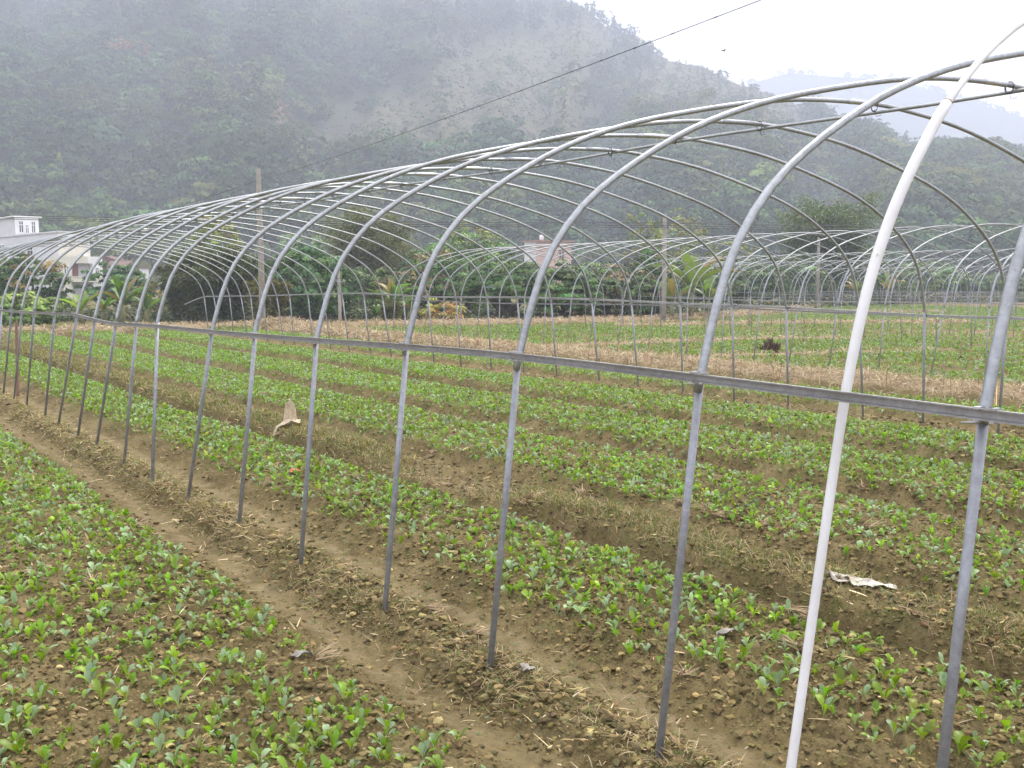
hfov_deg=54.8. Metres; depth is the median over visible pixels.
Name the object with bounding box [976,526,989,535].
stubble tuft
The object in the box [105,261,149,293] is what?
house
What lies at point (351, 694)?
seedling
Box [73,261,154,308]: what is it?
tree
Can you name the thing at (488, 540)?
weeds
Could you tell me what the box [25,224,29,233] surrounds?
window
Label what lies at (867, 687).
seedling
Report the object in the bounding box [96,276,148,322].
banana plant
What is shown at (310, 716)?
seedling
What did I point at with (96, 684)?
seedling
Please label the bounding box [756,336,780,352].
dry grass tuft
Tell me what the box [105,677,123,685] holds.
seedling
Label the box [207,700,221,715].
seedling
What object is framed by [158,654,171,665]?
seedling
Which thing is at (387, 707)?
seedling
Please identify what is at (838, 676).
seedling
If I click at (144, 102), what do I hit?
forest
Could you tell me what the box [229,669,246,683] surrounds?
seedling
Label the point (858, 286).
banana plant
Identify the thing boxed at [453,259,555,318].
tree
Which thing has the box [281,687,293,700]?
seedling
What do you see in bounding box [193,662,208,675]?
seedling
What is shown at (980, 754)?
seedling
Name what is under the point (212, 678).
seedling
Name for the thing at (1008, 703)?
seedling
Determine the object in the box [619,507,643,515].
stubble tuft
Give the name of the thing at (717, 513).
stubble tuft
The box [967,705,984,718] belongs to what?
seedling
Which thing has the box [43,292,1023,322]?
undergrowth
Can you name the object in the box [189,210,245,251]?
tree
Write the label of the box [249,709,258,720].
seedling
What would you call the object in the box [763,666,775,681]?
seedling
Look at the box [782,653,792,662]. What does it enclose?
seedling
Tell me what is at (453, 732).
seedling
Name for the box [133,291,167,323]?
banana plant
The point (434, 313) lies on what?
bush
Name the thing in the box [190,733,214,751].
stubble tuft
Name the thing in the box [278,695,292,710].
seedling
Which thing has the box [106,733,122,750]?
seedling
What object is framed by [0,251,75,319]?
tree
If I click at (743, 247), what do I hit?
tree
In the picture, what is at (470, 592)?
straw
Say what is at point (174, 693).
seedling
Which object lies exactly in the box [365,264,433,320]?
tree
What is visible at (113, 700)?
seedling
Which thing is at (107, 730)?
seedling
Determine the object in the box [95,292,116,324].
banana plant
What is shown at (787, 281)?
tree
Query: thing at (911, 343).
crop
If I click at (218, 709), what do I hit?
seedling
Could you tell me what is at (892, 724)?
seedling
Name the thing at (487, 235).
tree
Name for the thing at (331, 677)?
seedling
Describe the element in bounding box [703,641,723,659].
seedling
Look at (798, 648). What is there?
stubble tuft
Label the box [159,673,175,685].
seedling
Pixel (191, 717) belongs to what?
seedling
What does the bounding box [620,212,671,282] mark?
tree
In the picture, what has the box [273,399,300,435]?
rag
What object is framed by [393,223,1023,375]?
greenhouse frame
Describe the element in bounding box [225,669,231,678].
seedling
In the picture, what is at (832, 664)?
seedling
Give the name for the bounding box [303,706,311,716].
seedling
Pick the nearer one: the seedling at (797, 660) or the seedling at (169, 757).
the seedling at (169, 757)
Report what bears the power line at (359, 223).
attached to the utility pole at (663, 299)
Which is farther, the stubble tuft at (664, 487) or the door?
the door
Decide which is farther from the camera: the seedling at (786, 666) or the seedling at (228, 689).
the seedling at (786, 666)
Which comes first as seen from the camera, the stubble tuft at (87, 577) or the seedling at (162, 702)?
the seedling at (162, 702)
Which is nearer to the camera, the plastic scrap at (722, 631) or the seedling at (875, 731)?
the seedling at (875, 731)
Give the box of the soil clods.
[0,361,1023,767]
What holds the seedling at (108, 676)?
on the ground at (524, 640)
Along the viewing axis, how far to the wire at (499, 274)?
35.64 m
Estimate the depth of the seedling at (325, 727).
3.41 m
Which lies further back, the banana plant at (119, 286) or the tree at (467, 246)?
the tree at (467, 246)
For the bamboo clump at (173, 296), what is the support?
on the ground at (524, 640)
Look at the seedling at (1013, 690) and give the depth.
3.70 m
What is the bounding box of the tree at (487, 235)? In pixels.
[450,221,499,271]
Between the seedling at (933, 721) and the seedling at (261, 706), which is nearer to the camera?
the seedling at (933, 721)
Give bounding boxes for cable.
[124,181,254,221]
[265,0,760,178]
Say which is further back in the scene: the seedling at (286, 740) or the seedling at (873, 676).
the seedling at (873, 676)
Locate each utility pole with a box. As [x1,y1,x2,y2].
[256,169,265,318]
[335,271,344,320]
[660,214,670,321]
[815,238,819,303]
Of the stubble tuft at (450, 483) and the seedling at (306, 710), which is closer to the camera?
the seedling at (306, 710)
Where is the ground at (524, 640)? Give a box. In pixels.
[0,292,1023,767]
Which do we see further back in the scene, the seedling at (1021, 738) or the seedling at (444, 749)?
the seedling at (1021, 738)
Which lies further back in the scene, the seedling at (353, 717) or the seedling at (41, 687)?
the seedling at (41, 687)
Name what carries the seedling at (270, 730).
on the ground at (524, 640)
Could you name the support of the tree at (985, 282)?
on the ground at (524, 640)
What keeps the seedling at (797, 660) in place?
on the ground at (524, 640)
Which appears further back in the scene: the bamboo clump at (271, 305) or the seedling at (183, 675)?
the bamboo clump at (271, 305)
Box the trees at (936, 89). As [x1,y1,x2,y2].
[738,65,1023,117]
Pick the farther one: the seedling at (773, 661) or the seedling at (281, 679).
the seedling at (773, 661)
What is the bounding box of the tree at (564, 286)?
[525,259,610,317]
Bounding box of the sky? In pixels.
[567,0,1023,116]
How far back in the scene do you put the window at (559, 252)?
110.07 m
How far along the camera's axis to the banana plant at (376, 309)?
37.37 m
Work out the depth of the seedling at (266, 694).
3.67 m
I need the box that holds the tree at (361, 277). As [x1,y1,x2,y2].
[289,259,371,317]
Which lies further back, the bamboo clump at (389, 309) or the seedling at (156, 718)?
the bamboo clump at (389, 309)
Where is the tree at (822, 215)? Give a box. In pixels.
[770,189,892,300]
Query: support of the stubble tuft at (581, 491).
on the ground at (524, 640)
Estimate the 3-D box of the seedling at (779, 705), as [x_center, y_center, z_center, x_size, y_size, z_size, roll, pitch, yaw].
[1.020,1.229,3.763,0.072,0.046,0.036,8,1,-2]
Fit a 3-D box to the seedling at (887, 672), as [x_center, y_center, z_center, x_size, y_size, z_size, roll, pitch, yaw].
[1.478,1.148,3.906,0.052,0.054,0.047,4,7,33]
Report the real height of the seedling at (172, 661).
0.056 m
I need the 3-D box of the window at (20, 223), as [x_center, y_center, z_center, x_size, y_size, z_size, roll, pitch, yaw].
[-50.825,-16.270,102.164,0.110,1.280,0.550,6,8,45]
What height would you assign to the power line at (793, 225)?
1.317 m
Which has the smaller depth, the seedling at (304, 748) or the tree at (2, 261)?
the seedling at (304, 748)
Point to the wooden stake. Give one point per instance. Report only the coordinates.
(16, 347)
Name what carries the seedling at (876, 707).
on the ground at (524, 640)
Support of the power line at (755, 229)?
attached to the utility pole at (663, 299)
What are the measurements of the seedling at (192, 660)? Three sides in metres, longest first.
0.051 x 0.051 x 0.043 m
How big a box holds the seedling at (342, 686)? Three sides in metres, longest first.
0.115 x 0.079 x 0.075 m
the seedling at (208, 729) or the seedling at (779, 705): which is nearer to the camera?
the seedling at (208, 729)
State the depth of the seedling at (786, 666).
3.95 m
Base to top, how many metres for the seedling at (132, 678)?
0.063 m
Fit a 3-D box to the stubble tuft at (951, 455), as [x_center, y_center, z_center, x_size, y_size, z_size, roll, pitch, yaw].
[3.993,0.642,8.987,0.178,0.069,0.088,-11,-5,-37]
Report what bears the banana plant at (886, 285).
on the ground at (524, 640)
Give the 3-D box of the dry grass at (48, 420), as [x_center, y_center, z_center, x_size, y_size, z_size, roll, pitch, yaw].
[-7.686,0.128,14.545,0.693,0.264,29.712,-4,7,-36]
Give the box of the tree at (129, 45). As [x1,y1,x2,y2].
[97,35,152,57]
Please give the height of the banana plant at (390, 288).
1.998 m
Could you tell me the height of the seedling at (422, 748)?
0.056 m
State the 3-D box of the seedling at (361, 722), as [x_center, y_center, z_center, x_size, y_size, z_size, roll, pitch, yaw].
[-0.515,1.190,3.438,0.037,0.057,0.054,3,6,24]
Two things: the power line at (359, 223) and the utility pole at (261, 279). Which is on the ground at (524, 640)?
the utility pole at (261, 279)
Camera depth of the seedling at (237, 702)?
3.68 m
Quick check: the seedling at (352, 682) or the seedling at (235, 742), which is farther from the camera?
the seedling at (352, 682)
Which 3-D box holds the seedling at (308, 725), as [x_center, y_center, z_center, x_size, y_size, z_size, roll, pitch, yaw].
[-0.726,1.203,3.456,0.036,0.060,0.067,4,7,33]
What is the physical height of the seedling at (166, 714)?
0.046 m
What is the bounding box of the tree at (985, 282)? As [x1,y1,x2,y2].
[926,271,1002,295]
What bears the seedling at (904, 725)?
on the ground at (524, 640)
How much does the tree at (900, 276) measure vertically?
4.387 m
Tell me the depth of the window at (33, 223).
103.00 m
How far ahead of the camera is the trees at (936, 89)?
1097.51 m
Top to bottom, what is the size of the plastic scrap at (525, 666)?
0.037 m
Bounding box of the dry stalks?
[284,313,1023,405]
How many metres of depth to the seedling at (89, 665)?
3.92 m
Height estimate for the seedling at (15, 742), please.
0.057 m
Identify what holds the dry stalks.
on the ground at (524, 640)
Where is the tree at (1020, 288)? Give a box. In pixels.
[986,272,1023,296]
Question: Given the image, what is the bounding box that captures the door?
[72,264,77,275]
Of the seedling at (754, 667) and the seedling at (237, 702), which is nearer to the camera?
the seedling at (237, 702)
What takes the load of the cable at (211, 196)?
attached to the utility pole at (261, 279)
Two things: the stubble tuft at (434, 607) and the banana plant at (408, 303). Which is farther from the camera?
the banana plant at (408, 303)
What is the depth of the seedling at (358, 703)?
3.57 m
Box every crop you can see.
[0,325,1023,767]
[325,304,1023,385]
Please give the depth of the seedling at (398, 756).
3.22 m
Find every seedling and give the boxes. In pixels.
[0,708,20,730]
[0,731,25,754]
[5,684,20,696]
[5,698,23,716]
[7,731,23,741]
[10,700,32,721]
[12,739,23,749]
[21,682,43,702]
[22,679,50,701]
[23,721,31,727]
[23,727,41,736]
[24,702,43,720]
[34,745,50,763]
[37,744,53,753]
[47,689,58,695]
[55,732,67,749]
[59,722,74,734]
[74,658,100,679]
[74,688,91,698]
[75,666,105,683]
[89,735,97,747]
[90,751,98,759]
[91,679,110,700]
[98,739,105,747]
[99,722,113,737]
[104,671,115,682]
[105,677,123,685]
[106,695,125,710]
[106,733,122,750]
[111,707,125,724]
[117,686,129,699]
[122,663,135,678]
[123,741,139,752]
[127,672,137,686]
[127,716,145,727]
[141,689,152,702]
[142,659,162,674]
[142,709,169,728]
[142,748,156,757]
[147,729,156,738]
[149,733,174,752]
[151,675,173,688]
[153,697,162,706]
[157,698,167,706]
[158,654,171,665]
[159,659,185,676]
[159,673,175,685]
[164,709,173,721]
[165,744,181,767]
[167,685,192,706]
[169,657,185,664]
[174,671,190,679]
[174,678,191,688]
[176,727,193,739]
[188,712,197,724]
[189,659,199,671]
[192,700,206,711]
[192,737,208,754]
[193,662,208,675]
[201,719,218,736]
[203,669,218,685]
[205,714,221,723]
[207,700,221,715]
[209,745,225,757]
[211,729,222,737]
[214,704,228,714]
[218,647,238,664]
[222,695,234,707]
[224,684,233,696]
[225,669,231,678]
[225,719,239,729]
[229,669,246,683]
[229,737,240,749]
[230,732,243,742]
[233,699,244,707]
[234,650,250,660]
[237,655,251,668]
[246,726,259,741]
[247,677,262,687]
[247,680,260,697]
[248,661,256,669]
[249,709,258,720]
[249,742,276,761]
[253,684,273,706]
[254,657,265,665]
[255,666,264,674]
[256,721,275,736]
[258,674,278,687]
[258,702,269,714]
[264,733,281,743]
[270,742,283,758]
[273,711,283,721]
[275,683,283,695]
[277,674,289,684]
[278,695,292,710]
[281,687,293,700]
[282,734,299,744]
[284,723,299,742]
[285,717,305,736]
[287,715,299,722]
[288,736,309,756]
[288,752,302,762]
[298,720,311,730]
[301,666,308,678]
[302,714,317,722]
[302,731,327,748]
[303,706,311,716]
[310,718,320,730]
[312,724,335,739]
[313,705,322,717]
[323,708,335,718]
[326,729,341,751]
[328,675,341,689]
[328,695,339,711]
[331,705,345,715]
[331,722,343,737]
[332,682,354,701]
[333,755,342,762]
[343,701,371,719]
[343,706,354,714]
[343,706,362,724]
[344,737,357,748]
[346,679,355,686]
[347,686,354,698]
[350,727,362,737]
[357,716,366,729]
[358,694,370,700]
[363,708,370,717]
[368,747,385,761]
[369,732,391,742]
[376,717,394,728]
[377,702,398,714]
[379,736,389,746]
[380,695,389,704]
[381,742,395,761]
[384,725,394,736]
[394,753,405,762]
[395,708,403,719]
[411,739,436,758]
[420,730,429,742]
[429,730,445,750]
[441,745,449,755]
[448,727,467,740]
[656,655,662,663]
[685,643,696,657]
[693,648,704,658]
[694,648,706,660]
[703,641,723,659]
[713,653,731,663]
[728,661,742,670]
[737,652,745,661]
[739,642,753,656]
[750,661,761,672]
[755,676,769,693]
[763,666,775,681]
[765,669,789,686]
[766,659,778,667]
[770,698,788,709]
[773,687,782,695]
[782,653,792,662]
[783,658,798,677]
[785,653,801,666]
[808,686,821,698]
[810,663,824,673]
[815,694,838,714]
[819,683,835,698]
[827,659,840,670]
[827,704,835,713]
[833,666,850,686]
[843,662,851,670]
[847,708,862,722]
[849,668,860,681]
[858,684,872,697]
[859,720,870,729]
[860,726,881,741]
[867,670,875,681]
[872,700,881,716]
[873,660,884,673]
[873,681,892,700]
[879,665,891,678]
[886,719,903,734]
[889,674,901,689]
[890,663,899,673]
[896,689,912,699]
[896,722,912,731]
[897,712,915,725]
[900,686,916,698]
[903,745,914,755]
[909,698,927,716]
[912,722,931,738]
[920,703,929,711]
[923,706,935,714]
[923,719,938,730]
[936,664,944,674]
[937,671,946,689]
[939,698,966,711]
[952,731,972,754]
[957,687,974,698]
[964,676,977,686]
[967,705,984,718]
[969,749,990,758]
[971,730,979,739]
[972,679,998,696]
[973,736,992,749]
[974,713,987,719]
[991,703,1006,708]
[994,676,1002,688]
[995,683,1006,692]
[997,751,1009,763]
[999,716,1014,731]
[1001,700,1015,709]
[1010,735,1017,743]
[1011,687,1023,697]
[1016,700,1023,708]
[1016,730,1023,744]
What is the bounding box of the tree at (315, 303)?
[252,240,354,320]
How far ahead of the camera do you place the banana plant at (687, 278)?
40.61 m
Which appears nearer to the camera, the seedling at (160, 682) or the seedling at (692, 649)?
the seedling at (160, 682)
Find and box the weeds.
[0,376,1022,767]
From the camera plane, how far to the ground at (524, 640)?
5.55 m
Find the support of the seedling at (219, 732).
on the ground at (524, 640)
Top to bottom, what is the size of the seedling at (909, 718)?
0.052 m
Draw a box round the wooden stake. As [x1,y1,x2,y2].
[15,321,19,395]
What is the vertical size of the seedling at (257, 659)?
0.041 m
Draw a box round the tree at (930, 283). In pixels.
[890,260,969,295]
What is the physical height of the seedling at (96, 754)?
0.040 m
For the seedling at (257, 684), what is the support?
on the soil clods
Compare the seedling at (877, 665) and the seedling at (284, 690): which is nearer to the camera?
the seedling at (284, 690)
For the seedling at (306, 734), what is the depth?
3.37 m
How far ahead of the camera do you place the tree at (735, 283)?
54.63 m
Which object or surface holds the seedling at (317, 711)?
on the ground at (524, 640)
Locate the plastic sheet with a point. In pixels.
(872, 582)
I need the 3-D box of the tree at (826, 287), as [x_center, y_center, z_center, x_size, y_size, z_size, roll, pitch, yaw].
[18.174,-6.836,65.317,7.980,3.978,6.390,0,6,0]
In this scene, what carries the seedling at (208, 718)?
on the soil clods
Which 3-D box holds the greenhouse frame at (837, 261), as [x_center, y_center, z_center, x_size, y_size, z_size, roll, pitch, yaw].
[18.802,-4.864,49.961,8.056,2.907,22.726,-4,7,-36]
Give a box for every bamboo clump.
[150,242,271,320]
[150,262,194,319]
[243,277,294,318]
[308,199,423,307]
[378,299,403,321]
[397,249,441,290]
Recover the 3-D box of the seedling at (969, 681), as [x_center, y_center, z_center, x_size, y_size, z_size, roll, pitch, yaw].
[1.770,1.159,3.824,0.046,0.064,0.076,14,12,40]
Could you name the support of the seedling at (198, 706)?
on the ground at (524, 640)
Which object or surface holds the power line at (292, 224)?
attached to the utility pole at (663, 299)
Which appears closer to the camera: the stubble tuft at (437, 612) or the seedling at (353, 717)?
the seedling at (353, 717)
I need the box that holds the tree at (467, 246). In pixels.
[413,227,525,312]
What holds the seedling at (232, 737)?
on the ground at (524, 640)
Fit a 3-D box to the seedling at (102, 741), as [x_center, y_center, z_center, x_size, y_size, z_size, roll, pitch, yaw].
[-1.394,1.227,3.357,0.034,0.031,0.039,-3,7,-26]
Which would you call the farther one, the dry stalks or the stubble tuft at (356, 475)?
the dry stalks
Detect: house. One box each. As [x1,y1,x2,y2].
[0,216,89,295]
[53,253,103,298]
[102,256,124,274]
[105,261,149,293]
[521,235,575,291]
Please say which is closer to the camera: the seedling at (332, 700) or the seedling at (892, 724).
the seedling at (892, 724)
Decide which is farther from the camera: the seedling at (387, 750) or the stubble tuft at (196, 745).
the stubble tuft at (196, 745)
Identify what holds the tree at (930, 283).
on the ground at (524, 640)
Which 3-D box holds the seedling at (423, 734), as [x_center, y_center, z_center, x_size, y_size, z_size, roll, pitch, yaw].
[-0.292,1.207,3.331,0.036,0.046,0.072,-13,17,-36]
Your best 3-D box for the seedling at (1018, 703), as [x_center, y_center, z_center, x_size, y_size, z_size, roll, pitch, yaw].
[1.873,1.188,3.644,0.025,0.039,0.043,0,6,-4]
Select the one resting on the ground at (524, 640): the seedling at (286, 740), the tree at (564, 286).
the tree at (564, 286)
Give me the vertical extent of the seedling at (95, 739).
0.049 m
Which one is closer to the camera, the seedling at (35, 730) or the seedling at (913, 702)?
the seedling at (35, 730)
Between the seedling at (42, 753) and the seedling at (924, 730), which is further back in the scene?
the seedling at (924, 730)
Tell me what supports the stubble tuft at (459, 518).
on the ground at (524, 640)
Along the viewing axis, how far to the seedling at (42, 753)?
3.22 m
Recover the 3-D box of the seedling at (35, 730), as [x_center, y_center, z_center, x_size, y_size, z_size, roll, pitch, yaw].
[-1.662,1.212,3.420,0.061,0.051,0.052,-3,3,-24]
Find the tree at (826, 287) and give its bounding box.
[738,251,841,301]
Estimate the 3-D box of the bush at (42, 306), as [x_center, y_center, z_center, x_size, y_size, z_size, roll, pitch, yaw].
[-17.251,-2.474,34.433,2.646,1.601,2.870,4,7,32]
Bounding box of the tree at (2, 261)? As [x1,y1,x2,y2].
[0,251,22,290]
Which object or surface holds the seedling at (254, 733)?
on the ground at (524, 640)
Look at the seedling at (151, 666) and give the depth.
3.94 m
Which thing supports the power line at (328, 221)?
attached to the utility pole at (663, 299)
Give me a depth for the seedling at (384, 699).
3.72 m
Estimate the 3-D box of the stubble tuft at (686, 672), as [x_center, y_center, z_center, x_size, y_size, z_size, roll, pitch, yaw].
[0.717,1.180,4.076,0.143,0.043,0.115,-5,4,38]
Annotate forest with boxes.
[0,0,1023,288]
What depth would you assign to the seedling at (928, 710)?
3.60 m
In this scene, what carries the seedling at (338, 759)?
on the soil clods
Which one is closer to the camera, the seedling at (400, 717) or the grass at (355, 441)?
the seedling at (400, 717)
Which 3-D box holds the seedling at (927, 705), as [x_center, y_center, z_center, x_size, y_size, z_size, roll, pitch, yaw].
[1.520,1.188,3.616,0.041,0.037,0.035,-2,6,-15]
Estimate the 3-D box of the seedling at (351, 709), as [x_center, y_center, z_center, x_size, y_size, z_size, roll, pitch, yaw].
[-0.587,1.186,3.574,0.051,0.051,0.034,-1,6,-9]
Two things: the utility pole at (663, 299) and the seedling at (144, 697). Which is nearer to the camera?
the seedling at (144, 697)
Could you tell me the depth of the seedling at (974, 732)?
3.43 m
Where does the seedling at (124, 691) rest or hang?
on the ground at (524, 640)
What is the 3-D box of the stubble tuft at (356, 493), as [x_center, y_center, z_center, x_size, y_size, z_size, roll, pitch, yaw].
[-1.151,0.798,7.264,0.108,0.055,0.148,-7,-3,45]
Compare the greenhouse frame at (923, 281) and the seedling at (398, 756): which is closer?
the seedling at (398, 756)
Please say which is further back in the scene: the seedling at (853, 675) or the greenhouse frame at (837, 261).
the greenhouse frame at (837, 261)
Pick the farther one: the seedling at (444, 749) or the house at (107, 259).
the house at (107, 259)
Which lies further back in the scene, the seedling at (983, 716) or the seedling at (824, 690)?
the seedling at (824, 690)
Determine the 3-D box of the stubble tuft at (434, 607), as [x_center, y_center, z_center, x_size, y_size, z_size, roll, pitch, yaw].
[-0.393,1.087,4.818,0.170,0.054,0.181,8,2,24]
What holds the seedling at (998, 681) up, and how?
on the soil clods
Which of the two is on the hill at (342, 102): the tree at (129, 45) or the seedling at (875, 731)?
the tree at (129, 45)
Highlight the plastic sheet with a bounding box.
[827,570,897,589]
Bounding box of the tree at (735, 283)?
[647,261,747,307]
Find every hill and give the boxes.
[0,0,1021,291]
[746,73,1023,148]
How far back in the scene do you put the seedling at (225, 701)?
3.66 m
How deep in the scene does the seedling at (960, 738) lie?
3.32 m
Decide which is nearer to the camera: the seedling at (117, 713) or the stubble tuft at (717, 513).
the seedling at (117, 713)
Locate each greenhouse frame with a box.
[0,18,1023,767]
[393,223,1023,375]
[620,248,1023,336]
[696,257,1023,314]
[738,266,1023,309]
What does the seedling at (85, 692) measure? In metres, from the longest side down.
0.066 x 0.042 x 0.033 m
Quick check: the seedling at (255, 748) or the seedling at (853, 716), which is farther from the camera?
the seedling at (853, 716)
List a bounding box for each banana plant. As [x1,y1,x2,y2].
[59,291,98,325]
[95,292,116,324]
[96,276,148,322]
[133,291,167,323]
[365,277,417,301]
[370,304,380,319]
[399,296,421,319]
[653,251,738,315]
[654,276,697,315]
[693,276,731,312]
[843,278,862,306]
[877,269,907,304]
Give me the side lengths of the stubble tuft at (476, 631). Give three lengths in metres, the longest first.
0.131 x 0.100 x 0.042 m
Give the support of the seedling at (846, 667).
on the ground at (524, 640)
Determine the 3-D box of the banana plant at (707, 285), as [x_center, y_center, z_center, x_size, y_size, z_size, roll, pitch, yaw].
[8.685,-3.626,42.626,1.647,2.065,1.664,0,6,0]
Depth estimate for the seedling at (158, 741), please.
3.31 m
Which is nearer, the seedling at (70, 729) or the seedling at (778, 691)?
the seedling at (70, 729)
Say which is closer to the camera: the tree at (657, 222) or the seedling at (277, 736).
the seedling at (277, 736)
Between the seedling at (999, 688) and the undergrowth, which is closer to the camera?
the seedling at (999, 688)
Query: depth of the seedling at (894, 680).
3.79 m
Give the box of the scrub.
[279,0,1003,195]
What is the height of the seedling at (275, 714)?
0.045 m
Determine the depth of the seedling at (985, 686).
3.74 m
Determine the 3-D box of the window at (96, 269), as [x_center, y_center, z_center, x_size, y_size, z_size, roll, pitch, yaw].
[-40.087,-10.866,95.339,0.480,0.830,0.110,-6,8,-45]
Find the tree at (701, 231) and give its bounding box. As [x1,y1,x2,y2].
[647,207,716,304]
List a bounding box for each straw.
[0,348,1021,767]
[1,300,1023,406]
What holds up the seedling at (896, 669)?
on the ground at (524, 640)
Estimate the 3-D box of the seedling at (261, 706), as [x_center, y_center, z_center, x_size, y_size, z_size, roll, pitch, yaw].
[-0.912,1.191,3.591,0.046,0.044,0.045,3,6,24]
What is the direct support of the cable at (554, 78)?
attached to the utility pole at (261, 279)
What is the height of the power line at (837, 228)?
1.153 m
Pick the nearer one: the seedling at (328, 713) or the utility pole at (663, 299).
the seedling at (328, 713)
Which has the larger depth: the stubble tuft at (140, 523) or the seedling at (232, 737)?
the stubble tuft at (140, 523)
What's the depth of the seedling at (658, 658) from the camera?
4.20 m
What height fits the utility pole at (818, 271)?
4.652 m
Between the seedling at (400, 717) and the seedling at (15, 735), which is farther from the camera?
the seedling at (400, 717)
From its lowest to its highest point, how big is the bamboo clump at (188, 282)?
3.277 m
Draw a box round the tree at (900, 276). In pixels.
[845,256,919,300]
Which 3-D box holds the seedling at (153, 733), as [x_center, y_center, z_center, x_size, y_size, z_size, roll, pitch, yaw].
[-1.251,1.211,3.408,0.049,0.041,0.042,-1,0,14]
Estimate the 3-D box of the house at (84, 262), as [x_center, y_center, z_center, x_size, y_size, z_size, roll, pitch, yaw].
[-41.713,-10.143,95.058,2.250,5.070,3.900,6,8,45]
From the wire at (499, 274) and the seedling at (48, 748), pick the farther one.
the wire at (499, 274)
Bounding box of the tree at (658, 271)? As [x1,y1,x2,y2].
[610,247,688,314]
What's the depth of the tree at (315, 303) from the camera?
38.92 m
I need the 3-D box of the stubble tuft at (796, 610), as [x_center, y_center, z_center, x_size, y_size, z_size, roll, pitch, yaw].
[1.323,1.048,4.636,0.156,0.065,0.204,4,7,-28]
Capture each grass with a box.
[0,388,744,767]
[1,337,1023,672]
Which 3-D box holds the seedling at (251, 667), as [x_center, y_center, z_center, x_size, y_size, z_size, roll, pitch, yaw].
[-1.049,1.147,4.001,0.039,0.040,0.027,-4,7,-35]
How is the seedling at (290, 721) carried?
on the ground at (524, 640)
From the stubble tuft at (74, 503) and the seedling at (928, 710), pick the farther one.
the stubble tuft at (74, 503)
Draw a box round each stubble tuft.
[24,562,45,577]
[61,501,86,506]
[77,568,98,582]
[125,517,150,525]
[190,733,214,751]
[301,641,340,661]
[347,472,366,478]
[350,488,363,494]
[370,523,387,530]
[416,600,448,610]
[422,508,434,520]
[426,448,436,454]
[432,604,448,614]
[437,478,457,486]
[450,516,464,520]
[465,624,488,633]
[522,490,546,497]
[573,483,587,495]
[574,506,582,512]
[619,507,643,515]
[656,483,671,491]
[672,494,692,503]
[674,663,699,676]
[690,503,711,509]
[705,508,728,517]
[709,610,730,620]
[752,418,767,423]
[753,516,775,527]
[777,633,803,650]
[779,600,808,618]
[852,480,870,489]
[857,518,886,528]
[898,605,929,618]
[942,513,956,518]
[944,450,955,457]
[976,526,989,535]
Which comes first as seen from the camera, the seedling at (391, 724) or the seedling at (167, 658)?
the seedling at (391, 724)
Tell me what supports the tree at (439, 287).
on the ground at (524, 640)
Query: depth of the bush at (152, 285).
47.10 m
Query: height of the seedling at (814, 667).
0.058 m
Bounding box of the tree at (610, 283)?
[551,261,661,316]
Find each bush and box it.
[0,291,66,326]
[127,278,168,310]
[418,298,466,319]
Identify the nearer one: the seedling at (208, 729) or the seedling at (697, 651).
the seedling at (208, 729)
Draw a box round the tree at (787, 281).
[698,255,809,304]
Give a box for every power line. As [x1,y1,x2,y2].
[10,215,577,222]
[12,217,664,225]
[16,219,515,226]
[666,225,1020,229]
[667,227,893,231]
[680,223,1021,225]
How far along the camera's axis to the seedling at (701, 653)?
4.14 m
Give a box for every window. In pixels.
[18,220,23,232]
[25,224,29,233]
[26,248,33,259]
[30,221,35,232]
[94,267,99,273]
[558,248,564,258]
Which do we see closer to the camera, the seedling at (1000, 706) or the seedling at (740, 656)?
the seedling at (1000, 706)
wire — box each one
[13,276,338,278]
[339,264,661,278]
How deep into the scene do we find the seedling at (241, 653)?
4.09 m
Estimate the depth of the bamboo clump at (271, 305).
37.55 m
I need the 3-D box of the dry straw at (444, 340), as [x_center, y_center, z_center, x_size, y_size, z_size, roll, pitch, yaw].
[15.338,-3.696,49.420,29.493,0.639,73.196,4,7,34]
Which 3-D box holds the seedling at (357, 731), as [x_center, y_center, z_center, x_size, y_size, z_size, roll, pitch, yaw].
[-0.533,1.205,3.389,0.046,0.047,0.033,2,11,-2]
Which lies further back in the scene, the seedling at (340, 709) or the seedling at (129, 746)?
the seedling at (340, 709)
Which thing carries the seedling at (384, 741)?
on the soil clods
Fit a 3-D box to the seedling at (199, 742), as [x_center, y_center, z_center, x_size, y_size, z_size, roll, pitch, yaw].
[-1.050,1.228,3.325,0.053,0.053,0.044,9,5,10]
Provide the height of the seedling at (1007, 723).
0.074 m
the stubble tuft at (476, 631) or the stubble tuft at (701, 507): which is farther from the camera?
the stubble tuft at (701, 507)
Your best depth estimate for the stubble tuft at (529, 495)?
7.03 m
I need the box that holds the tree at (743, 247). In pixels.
[702,241,767,273]
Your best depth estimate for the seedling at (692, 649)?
4.19 m
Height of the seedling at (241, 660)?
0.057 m
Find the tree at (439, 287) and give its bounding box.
[386,247,471,310]
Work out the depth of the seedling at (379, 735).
3.33 m
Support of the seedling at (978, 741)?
on the ground at (524, 640)
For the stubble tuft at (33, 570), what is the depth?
5.33 m
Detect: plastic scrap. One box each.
[290,650,310,657]
[520,663,534,670]
[716,628,736,635]

